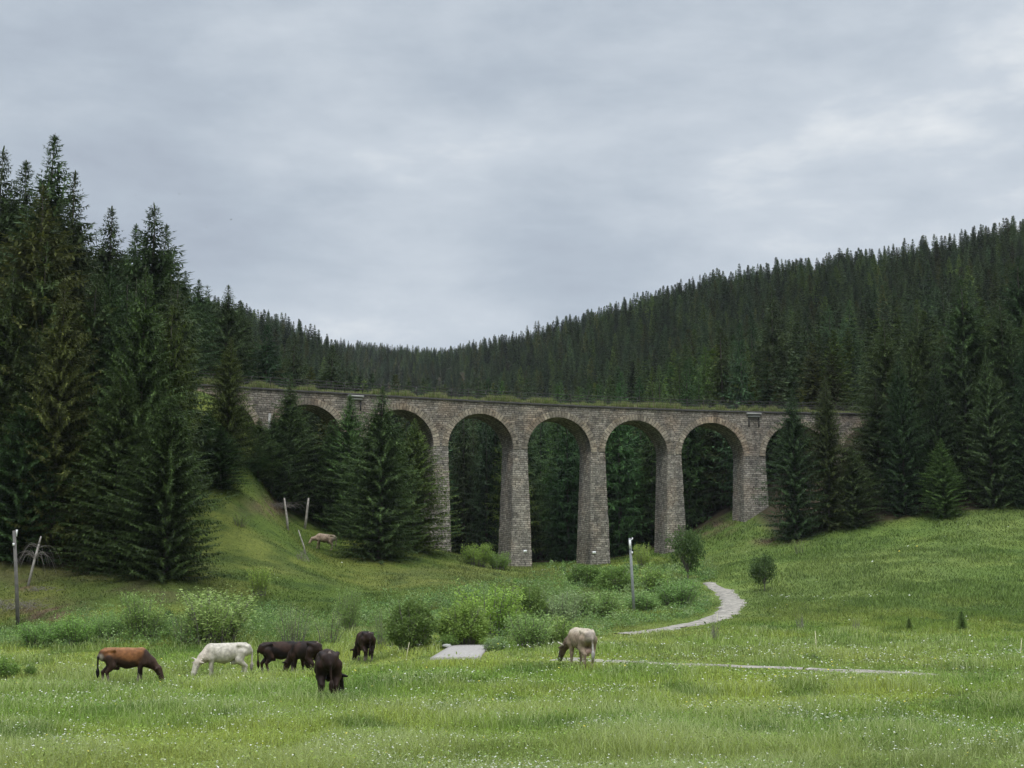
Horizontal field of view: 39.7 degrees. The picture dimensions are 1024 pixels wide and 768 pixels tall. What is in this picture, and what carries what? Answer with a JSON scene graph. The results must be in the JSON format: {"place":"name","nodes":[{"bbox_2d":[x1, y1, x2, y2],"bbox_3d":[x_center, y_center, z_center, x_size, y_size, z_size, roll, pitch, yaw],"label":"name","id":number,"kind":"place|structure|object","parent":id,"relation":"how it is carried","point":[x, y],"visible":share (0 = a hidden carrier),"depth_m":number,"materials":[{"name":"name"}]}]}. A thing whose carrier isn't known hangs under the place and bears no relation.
{"place":"outdoors","nodes":[
{"label":"outdoors","id":0,"kind":"place"},
{"bbox_2d":[0,274,1023,767],"bbox_3d":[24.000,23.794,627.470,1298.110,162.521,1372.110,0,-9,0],"label":"ground","id":1,"kind":"structure","parent":0,"point":[254,508],"depth_m":115.04,"materials":[{"name":"green plant"}]},
{"bbox_2d":[0,146,21,266],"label":"spruce tree","id":2,"kind":"object","parent":1,"relation":"on","point":[3,169],"visible":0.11,"depth_m":126.49,"materials":[{"name":"green plant"}]},
{"bbox_2d":[0,267,37,546],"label":"spruce tree","id":3,"kind":"object","parent":1,"relation":"on","point":[7,332],"visible":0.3,"depth_m":105.08,"materials":[{"name":"green plant"}]},
{"bbox_2d":[0,160,52,292],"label":"spruce tree","id":4,"kind":"object","parent":1,"relation":"on","point":[18,207],"visible":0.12,"depth_m":124.53,"materials":[{"name":"green plant"}]},
{"bbox_2d":[15,619,60,646],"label":"shrub","id":5,"kind":"object","parent":1,"relation":"on","point":[27,632],"visible":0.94,"depth_m":72.83,"materials":[{"name":"green plant"}]},
{"bbox_2d":[2,242,79,371],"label":"spruce tree","id":6,"kind":"object","parent":1,"relation":"on","point":[38,291],"visible":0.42,"depth_m":107.60,"materials":[{"name":"green plant"}]},
{"bbox_2d":[0,328,82,546],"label":"spruce tree","id":7,"kind":"object","parent":1,"relation":"on","point":[31,365],"visible":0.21,"depth_m":103.35,"materials":[{"name":"green plant"}]},
{"bbox_2d":[0,391,83,564],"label":"spruce tree","id":8,"kind":"object","parent":1,"relation":"on","point":[15,458],"visible":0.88,"depth_m":98.18,"materials":[{"name":"green plant"}]},
{"bbox_2d":[0,278,106,565],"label":"spruce tree","id":9,"kind":"object","parent":1,"relation":"on","point":[56,412],"visible":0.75,"depth_m":100.19,"materials":[{"name":"green plant"}]},
{"bbox_2d":[0,183,122,526],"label":"spruce tree","id":10,"kind":"object","parent":1,"relation":"on","point":[30,255],"visible":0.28,"depth_m":109.81,"materials":[{"name":"green plant"}]},
{"bbox_2d":[0,133,122,303],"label":"spruce tree","id":11,"kind":"object","parent":1,"relation":"on","point":[53,188],"visible":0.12,"depth_m":121.53,"materials":[{"name":"green plant"}]},
{"bbox_2d":[27,170,116,409],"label":"spruce tree","id":12,"kind":"object","parent":1,"relation":"on","point":[79,237],"visible":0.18,"depth_m":115.90,"materials":[{"name":"green plant"}]},
{"bbox_2d":[51,612,100,645],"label":"shrub","id":13,"kind":"object","parent":1,"relation":"on","point":[73,632],"visible":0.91,"depth_m":73.23,"materials":[{"name":"green plant"}]},
{"bbox_2d":[65,274,124,533],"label":"spruce tree","id":14,"kind":"object","parent":1,"relation":"on","point":[100,317],"visible":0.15,"depth_m":109.42,"materials":[{"name":"green plant"}]},
{"bbox_2d":[71,264,130,525],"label":"spruce tree","id":15,"kind":"object","parent":1,"relation":"on","point":[110,291],"visible":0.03,"depth_m":113.31,"materials":[{"name":"green plant"}]},
{"bbox_2d":[69,275,142,546],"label":"spruce tree","id":16,"kind":"object","parent":1,"relation":"on","point":[122,324],"visible":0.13,"depth_m":107.75,"materials":[{"name":"green plant"}]},
{"bbox_2d":[82,206,131,311],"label":"spruce tree","id":17,"kind":"object","parent":1,"relation":"on","point":[105,257],"visible":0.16,"depth_m":129.07,"materials":[{"name":"green plant"}]},
{"bbox_2d":[92,607,128,642],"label":"shrub","id":18,"kind":"object","parent":1,"relation":"on","point":[102,624],"visible":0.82,"depth_m":74.38,"materials":[{"name":"green plant"}]},
{"bbox_2d":[47,368,189,574],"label":"spruce tree","id":19,"kind":"object","parent":1,"relation":"on","point":[114,446],"visible":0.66,"depth_m":97.42,"materials":[{"name":"green plant"}]},
{"bbox_2d":[96,647,164,682],"bbox_3d":[-13.676,10.119,50.930,2.413,1.329,0.786,4,-10,-22],"label":"cow","id":20,"kind":"object","parent":1,"relation":"on","point":[117,658],"visible":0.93,"depth_m":50.77},
{"bbox_2d":[65,267,204,569],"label":"spruce tree","id":21,"kind":"object","parent":1,"relation":"on","point":[139,365],"visible":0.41,"depth_m":101.75,"materials":[{"name":"green plant"}]},
{"bbox_2d":[110,588,172,641],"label":"shrub","id":22,"kind":"object","parent":1,"relation":"on","point":[143,616],"visible":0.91,"depth_m":75.24,"materials":[{"name":"green plant"}]},
{"bbox_2d":[73,396,234,583],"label":"spruce tree","id":23,"kind":"object","parent":1,"relation":"on","point":[167,492],"visible":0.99,"depth_m":94.46,"materials":[{"name":"green plant"}]},
{"bbox_2d":[98,203,219,484],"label":"spruce tree","id":24,"kind":"object","parent":1,"relation":"on","point":[161,271],"visible":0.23,"depth_m":123.32,"materials":[{"name":"green plant"}]},
{"bbox_2d":[145,304,202,450],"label":"spruce tree","id":25,"kind":"object","parent":1,"relation":"on","point":[180,378],"visible":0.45,"depth_m":105.40,"materials":[{"name":"green plant"}]},
{"bbox_2d":[151,276,208,426],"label":"spruce tree","id":26,"kind":"object","parent":1,"relation":"on","point":[178,316],"visible":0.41,"depth_m":112.56,"materials":[{"name":"green plant"}]},
{"bbox_2d":[154,276,217,529],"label":"spruce tree","id":27,"kind":"object","parent":1,"relation":"on","point":[210,440],"visible":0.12,"depth_m":115.78,"materials":[{"name":"green plant"}]},
{"bbox_2d":[192,280,226,381],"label":"spruce tree","id":28,"kind":"object","parent":1,"relation":"on","point":[200,305],"visible":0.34,"depth_m":161.04,"materials":[{"name":"green plant"}]},
{"bbox_2d":[168,583,262,643],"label":"shrub","id":29,"kind":"object","parent":1,"relation":"on","point":[215,620],"visible":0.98,"depth_m":74.47,"materials":[{"name":"green plant"}]},
{"bbox_2d":[191,642,253,675],"bbox_3d":[-11.368,10.876,55.724,2.439,1.409,0.976,1,-9,-15],"label":"cow","id":30,"kind":"object","parent":1,"relation":"on","point":[225,653],"visible":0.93,"depth_m":55.69},
{"bbox_2d":[198,337,257,468],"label":"spruce tree","id":31,"kind":"object","parent":1,"relation":"on","point":[228,411],"visible":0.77,"depth_m":134.10,"materials":[{"name":"green plant"}]},
{"bbox_2d":[196,426,260,490],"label":"spruce tree","id":32,"kind":"object","parent":1,"relation":"on","point":[223,455],"visible":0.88,"depth_m":127.11,"materials":[{"name":"green plant"}]},
{"bbox_2d":[201,285,258,383],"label":"spruce tree","id":33,"kind":"object","parent":1,"relation":"on","point":[229,316],"visible":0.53,"depth_m":168.71,"materials":[{"name":"green plant"}]},
{"bbox_2d":[248,417,285,480],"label":"spruce tree","id":34,"kind":"object","parent":1,"relation":"on","point":[263,474],"visible":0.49,"depth_m":141.48,"materials":[{"name":"green plant"}]},
{"bbox_2d":[240,324,302,418],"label":"spruce tree","id":35,"kind":"object","parent":1,"relation":"on","point":[266,362],"visible":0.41,"depth_m":168.19,"materials":[{"name":"green plant"}]},
{"bbox_2d":[257,641,310,672],"bbox_3d":[-9.253,11.109,57.734,2.358,1.289,0.697,3,-10,-28],"label":"cow","id":36,"kind":"object","parent":1,"relation":"on","point":[272,651],"visible":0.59,"depth_m":57.37},
{"bbox_2d":[261,414,308,496],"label":"spruce tree","id":37,"kind":"object","parent":1,"relation":"on","point":[272,433],"visible":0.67,"depth_m":144.04,"materials":[{"name":"green plant"}]},
{"bbox_2d":[271,600,313,641],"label":"shrub","id":38,"kind":"object","parent":1,"relation":"on","point":[291,637],"visible":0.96,"depth_m":72.91,"materials":[{"name":"green plant"}]},
{"bbox_2d":[263,377,328,510],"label":"spruce tree","id":39,"kind":"object","parent":1,"relation":"on","point":[290,420],"visible":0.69,"depth_m":145.77,"materials":[{"name":"green plant"}]},
{"bbox_2d":[277,333,325,435],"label":"spruce tree","id":40,"kind":"object","parent":1,"relation":"on","point":[293,366],"visible":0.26,"depth_m":184.71,"materials":[{"name":"green plant"}]},
{"bbox_2d":[282,641,322,674],"bbox_3d":[-8.231,10.780,55.761,0.805,1.356,2.461,8,-13,-39],"label":"cow","id":41,"kind":"object","parent":1,"relation":"on","point":[304,651],"visible":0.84,"depth_m":55.50},
{"bbox_2d":[282,439,344,521],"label":"spruce tree","id":42,"kind":"object","parent":1,"relation":"on","point":[314,470],"visible":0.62,"depth_m":146.42,"materials":[{"name":"green plant"}]},
{"bbox_2d":[301,420,354,527],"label":"spruce tree","id":43,"kind":"object","parent":1,"relation":"on","point":[330,431],"visible":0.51,"depth_m":147.29,"materials":[{"name":"green plant"}]},
{"bbox_2d":[304,345,353,450],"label":"spruce tree","id":44,"kind":"object","parent":1,"relation":"on","point":[330,375],"visible":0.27,"depth_m":182.15,"materials":[{"name":"green plant"}]},
{"bbox_2d":[314,649,347,697],"bbox_3d":[-4.982,8.065,39.303,0.981,1.435,2.485,2,-9,-10],"label":"cow","id":45,"kind":"object","parent":1,"relation":"on","point":[328,665],"visible":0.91,"depth_m":38.43},
{"bbox_2d":[306,394,378,536],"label":"spruce tree","id":46,"kind":"object","parent":1,"relation":"on","point":[349,425],"visible":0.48,"depth_m":147.71,"materials":[{"name":"green plant"}]},
{"bbox_2d":[332,584,364,631],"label":"shrub","id":47,"kind":"object","parent":1,"relation":"on","point":[352,610],"visible":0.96,"depth_m":79.22,"materials":[{"name":"green plant"}]},
{"bbox_2d":[324,457,372,538],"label":"spruce tree","id":48,"kind":"object","parent":1,"relation":"on","point":[343,525],"visible":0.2,"depth_m":144.93,"materials":[{"name":"green plant"}]},
{"bbox_2d":[0,556,720,647],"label":"undergrowth","id":49,"kind":"object","parent":1,"relation":"on","point":[268,616],"visible":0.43,"depth_m":85.20,"materials":[{"name":"green plant"}]},
{"bbox_2d":[350,631,375,661],"bbox_3d":[-6.489,11.418,61.767,0.812,1.329,2.402,3,-10,-18],"label":"cow","id":50,"kind":"object","parent":1,"relation":"on","point":[365,641],"visible":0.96,"depth_m":61.04},
{"bbox_2d":[317,386,428,563],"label":"spruce tree","id":51,"kind":"object","parent":1,"relation":"on","point":[381,470],"visible":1,"depth_m":135.99,"materials":[{"name":"green plant"}]},
{"bbox_2d":[381,597,439,653],"bbox_3d":[-4.618,11.021,64.824,2.826,2.758,2.839,0,-9,0],"label":"shrub","id":52,"kind":"object","parent":1,"relation":"on","point":[421,617],"visible":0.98,"depth_m":64.27,"materials":[{"name":"green plant"}]},
{"bbox_2d":[387,418,468,553],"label":"spruce tree","id":53,"kind":"object","parent":1,"relation":"on","point":[417,447],"visible":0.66,"depth_m":145.30,"materials":[{"name":"green plant"}]},
{"bbox_2d":[430,645,487,659],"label":"concrete slab","id":54,"kind":"structure","parent":1,"relation":"on","point":[465,651],"depth_m":59.13,"materials":[{"name":"grey concrete"}]},
{"bbox_2d":[433,602,492,644],"bbox_3d":[-2.205,11.093,65.344,3.005,2.128,2.705,-7,-12,36],"label":"shrub","id":55,"kind":"object","parent":1,"relation":"on","point":[475,622],"visible":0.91,"depth_m":64.89,"materials":[{"name":"green plant"}]},
{"bbox_2d":[449,418,480,555],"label":"spruce tree","id":56,"kind":"object","parent":1,"relation":"on","point":[464,458],"visible":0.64,"depth_m":179.64,"materials":[{"name":"green plant"}]},
{"bbox_2d":[458,540,493,566],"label":"shrub","id":57,"kind":"object","parent":1,"relation":"on","point":[482,555],"visible":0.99,"depth_m":143.88,"materials":[{"name":"green plant"}]},
{"bbox_2d":[457,423,500,560],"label":"spruce tree","id":58,"kind":"object","parent":1,"relation":"on","point":[484,484],"visible":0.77,"depth_m":174.44,"materials":[{"name":"green plant"}]},
{"bbox_2d":[464,383,501,559],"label":"spruce tree","id":59,"kind":"object","parent":1,"relation":"on","point":[496,439],"visible":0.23,"depth_m":177.08,"materials":[{"name":"green plant"}]},
{"bbox_2d":[450,578,536,640],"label":"shrub","id":60,"kind":"object","parent":1,"relation":"on","point":[509,607],"visible":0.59,"depth_m":70.63,"materials":[{"name":"green plant"}]},
{"bbox_2d":[0,623,1023,767],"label":"grass","id":61,"kind":"structure","parent":1,"relation":"on","point":[833,741],"depth_m":32.80,"materials":[{"name":"green plant"}]},
{"bbox_2d":[0,575,1023,767],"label":"meadow herbs","id":62,"kind":"object","parent":1,"relation":"on","point":[552,734],"visible":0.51,"depth_m":35.17,"materials":[{"name":"green plant"}]},
{"bbox_2d":[0,519,1023,767],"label":"wildflowers","id":63,"kind":"object","parent":1,"relation":"on","point":[544,711],"visible":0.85,"depth_m":31.89,"materials":[{"name":"white plant"}]},
{"bbox_2d":[503,611,557,648],"bbox_3d":[0.782,10.915,62.909,2.594,1.904,2.483,-4,-10,20],"label":"shrub","id":64,"kind":"object","parent":1,"relation":"on","point":[526,632],"visible":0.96,"depth_m":62.49,"materials":[{"name":"green plant"}]},
{"bbox_2d":[511,585,551,623],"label":"shrub","id":65,"kind":"object","parent":1,"relation":"on","point":[532,598],"visible":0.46,"depth_m":77.46,"materials":[{"name":"green plant"}]},
{"bbox_2d":[524,394,548,560],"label":"spruce tree","id":66,"kind":"object","parent":1,"relation":"on","point":[530,444],"visible":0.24,"depth_m":186.29,"materials":[{"name":"green plant"}]},
{"bbox_2d":[532,386,578,560],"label":"spruce tree","id":67,"kind":"object","parent":1,"relation":"on","point":[542,464],"visible":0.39,"depth_m":179.89,"materials":[{"name":"green plant"}]},
{"bbox_2d":[89,216,1023,540],"bbox_3d":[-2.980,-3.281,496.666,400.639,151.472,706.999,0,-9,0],"label":"hillside forest","id":68,"kind":"object","parent":1,"relation":"on","point":[571,356],"visible":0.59,"depth_m":411.72,"materials":[{"name":"green plant"}]},
{"bbox_2d":[538,393,579,560],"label":"spruce tree","id":69,"kind":"object","parent":1,"relation":"on","point":[568,512],"visible":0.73,"depth_m":174.39,"materials":[{"name":"green plant"}]},
{"bbox_2d":[530,586,592,626],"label":"shrub","id":70,"kind":"object","parent":1,"relation":"on","point":[560,606],"visible":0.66,"depth_m":77.85,"materials":[{"name":"green plant"}]},
{"bbox_2d":[191,373,960,566],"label":"stone viaduct","id":71,"kind":"object","parent":1,"relation":"on","point":[744,434],"visible":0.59,"depth_m":163.41,"materials":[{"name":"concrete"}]},
{"bbox_2d":[557,627,597,667],"bbox_3d":[2.344,9.429,50.883,0.918,1.382,2.442,3,-8,-18],"label":"cow","id":72,"kind":"object","parent":1,"relation":"on","point":[583,641],"visible":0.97,"depth_m":50.24},
{"bbox_2d":[562,563,603,587],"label":"shrub","id":73,"kind":"object","parent":1,"relation":"on","point":[587,573],"visible":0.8,"depth_m":125.84,"materials":[{"name":"green plant"}]},
{"bbox_2d":[567,589,627,618],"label":"shrub","id":74,"kind":"object","parent":1,"relation":"on","point":[604,605],"visible":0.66,"depth_m":87.99,"materials":[{"name":"green plant"}]},
{"bbox_2d":[591,564,637,590],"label":"shrub","id":75,"kind":"object","parent":1,"relation":"on","point":[615,573],"visible":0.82,"depth_m":120.09,"materials":[{"name":"green plant"}]},
{"bbox_2d":[605,383,654,556],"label":"spruce tree","id":76,"kind":"object","parent":1,"relation":"on","point":[618,479],"visible":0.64,"depth_m":178.26,"materials":[{"name":"green plant"}]},
{"bbox_2d":[623,390,684,545],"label":"spruce tree","id":77,"kind":"object","parent":1,"relation":"on","point":[647,469],"visible":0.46,"depth_m":181.00,"materials":[{"name":"green plant"}]},
{"bbox_2d":[639,402,702,543],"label":"spruce tree","id":78,"kind":"object","parent":1,"relation":"on","point":[685,502],"visible":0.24,"depth_m":179.34,"materials":[{"name":"green plant"}]},
{"bbox_2d":[653,575,704,605],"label":"shrub","id":79,"kind":"object","parent":1,"relation":"on","point":[680,593],"visible":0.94,"depth_m":101.25,"materials":[{"name":"green plant"}]},
{"bbox_2d":[665,524,707,579],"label":"deciduous tree","id":80,"kind":"object","parent":1,"relation":"on","point":[688,541],"visible":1,"depth_m":124.25,"materials":[{"name":"green plant"}]},
{"bbox_2d":[675,359,717,529],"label":"spruce tree","id":81,"kind":"object","parent":1,"relation":"on","point":[690,436],"visible":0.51,"depth_m":182.41,"materials":[{"name":"green plant"}]},
{"bbox_2d":[686,326,767,511],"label":"spruce tree","id":82,"kind":"object","parent":1,"relation":"on","point":[721,386],"visible":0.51,"depth_m":186.06,"materials":[{"name":"green plant"}]},
{"bbox_2d":[703,322,775,508],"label":"spruce tree","id":83,"kind":"object","parent":1,"relation":"on","point":[740,378],"visible":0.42,"depth_m":179.06,"materials":[{"name":"green plant"}]},
{"bbox_2d":[748,551,779,590],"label":"deciduous tree","id":84,"kind":"object","parent":1,"relation":"on","point":[759,568],"visible":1,"depth_m":111.29,"materials":[{"name":"green plant"}]},
{"bbox_2d":[749,285,801,446],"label":"spruce tree","id":85,"kind":"object","parent":1,"relation":"on","point":[776,341],"visible":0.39,"depth_m":203.10,"materials":[{"name":"green plant"}]},
{"bbox_2d":[750,387,829,540],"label":"spruce tree","id":86,"kind":"object","parent":1,"relation":"on","point":[795,521],"visible":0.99,"depth_m":150.92,"materials":[{"name":"green plant"}]},
{"bbox_2d":[798,378,860,532],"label":"spruce tree","id":87,"kind":"object","parent":1,"relation":"on","point":[827,447],"visible":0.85,"depth_m":152.45,"materials":[{"name":"green plant"}]},
{"bbox_2d":[826,446,889,527],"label":"spruce tree","id":88,"kind":"object","parent":1,"relation":"on","point":[855,482],"visible":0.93,"depth_m":150.99,"materials":[{"name":"green plant"}]},
{"bbox_2d":[836,319,919,485],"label":"spruce tree","id":89,"kind":"object","parent":1,"relation":"on","point":[883,357],"visible":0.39,"depth_m":164.09,"materials":[{"name":"green plant"}]},
{"bbox_2d":[847,383,919,508],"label":"spruce tree","id":90,"kind":"object","parent":1,"relation":"on","point":[873,454],"visible":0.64,"depth_m":156.42,"materials":[{"name":"green plant"}]},
{"bbox_2d":[867,353,937,517],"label":"spruce tree","id":91,"kind":"object","parent":1,"relation":"on","point":[904,448],"visible":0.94,"depth_m":153.38,"materials":[{"name":"green plant"}]},
{"bbox_2d":[883,347,933,494],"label":"spruce tree","id":92,"kind":"object","parent":1,"relation":"on","point":[917,391],"visible":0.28,"depth_m":160.39,"materials":[{"name":"green plant"}]},
{"bbox_2d":[883,308,954,475],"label":"spruce tree","id":93,"kind":"object","parent":1,"relation":"on","point":[919,350],"visible":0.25,"depth_m":165.93,"materials":[{"name":"green plant"}]},
{"bbox_2d":[914,438,971,520],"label":"spruce tree","id":94,"kind":"object","parent":1,"relation":"on","point":[941,475],"visible":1,"depth_m":149.66,"materials":[{"name":"green plant"}]},
{"bbox_2d":[913,360,975,507],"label":"spruce tree","id":95,"kind":"object","parent":1,"relation":"on","point":[939,425],"visible":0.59,"depth_m":155.33,"materials":[{"name":"green plant"}]},
{"bbox_2d":[922,274,1011,488],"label":"spruce tree","id":96,"kind":"object","parent":1,"relation":"on","point":[959,318],"visible":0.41,"depth_m":162.03,"materials":[{"name":"green plant"}]},
{"bbox_2d":[947,342,986,497],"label":"spruce tree","id":97,"kind":"object","parent":1,"relation":"on","point":[965,386],"visible":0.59,"depth_m":157.77,"materials":[{"name":"green plant"}]},
{"bbox_2d":[956,353,1023,509],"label":"spruce tree","id":98,"kind":"object","parent":1,"relation":"on","point":[989,426],"visible":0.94,"depth_m":152.71,"materials":[{"name":"green plant"}]},
{"bbox_2d":[957,299,1023,484],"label":"spruce tree","id":99,"kind":"object","parent":1,"relation":"on","point":[999,329],"visible":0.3,"depth_m":160.35,"materials":[{"name":"green plant"}]},
{"bbox_2d":[988,257,1023,357],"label":"spruce tree","id":100,"kind":"object","parent":1,"relation":"on","point":[1015,306],"visible":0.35,"depth_m":175.49,"materials":[{"name":"green plant"}]},
{"bbox_2d":[990,323,1023,488],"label":"spruce tree","id":101,"kind":"object","parent":1,"relation":"on","point":[1008,361],"visible":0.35,"depth_m":157.62,"materials":[{"name":"green plant"}]},
{"bbox_2d":[993,380,1023,508],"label":"spruce tree","id":102,"kind":"object","parent":1,"relation":"on","point":[1019,436],"visible":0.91,"depth_m":151.15,"materials":[{"name":"green plant"}]},
{"bbox_2d":[0,0,1023,353],"label":"sky","id":103,"kind":"structure","parent":0,"point":[439,174],"materials":[{"name":"grey"}]},
{"bbox_2d":[197,377,864,412],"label":"grass","id":104,"kind":"structure","parent":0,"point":[504,398],"depth_m":162.85,"materials":[{"name":"green plant"}]},
{"bbox_2d":[614,582,747,634],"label":"path","id":105,"kind":"structure","parent":0,"point":[731,601],"depth_m":94.28,"materials":[{"name":"grey gravel"}]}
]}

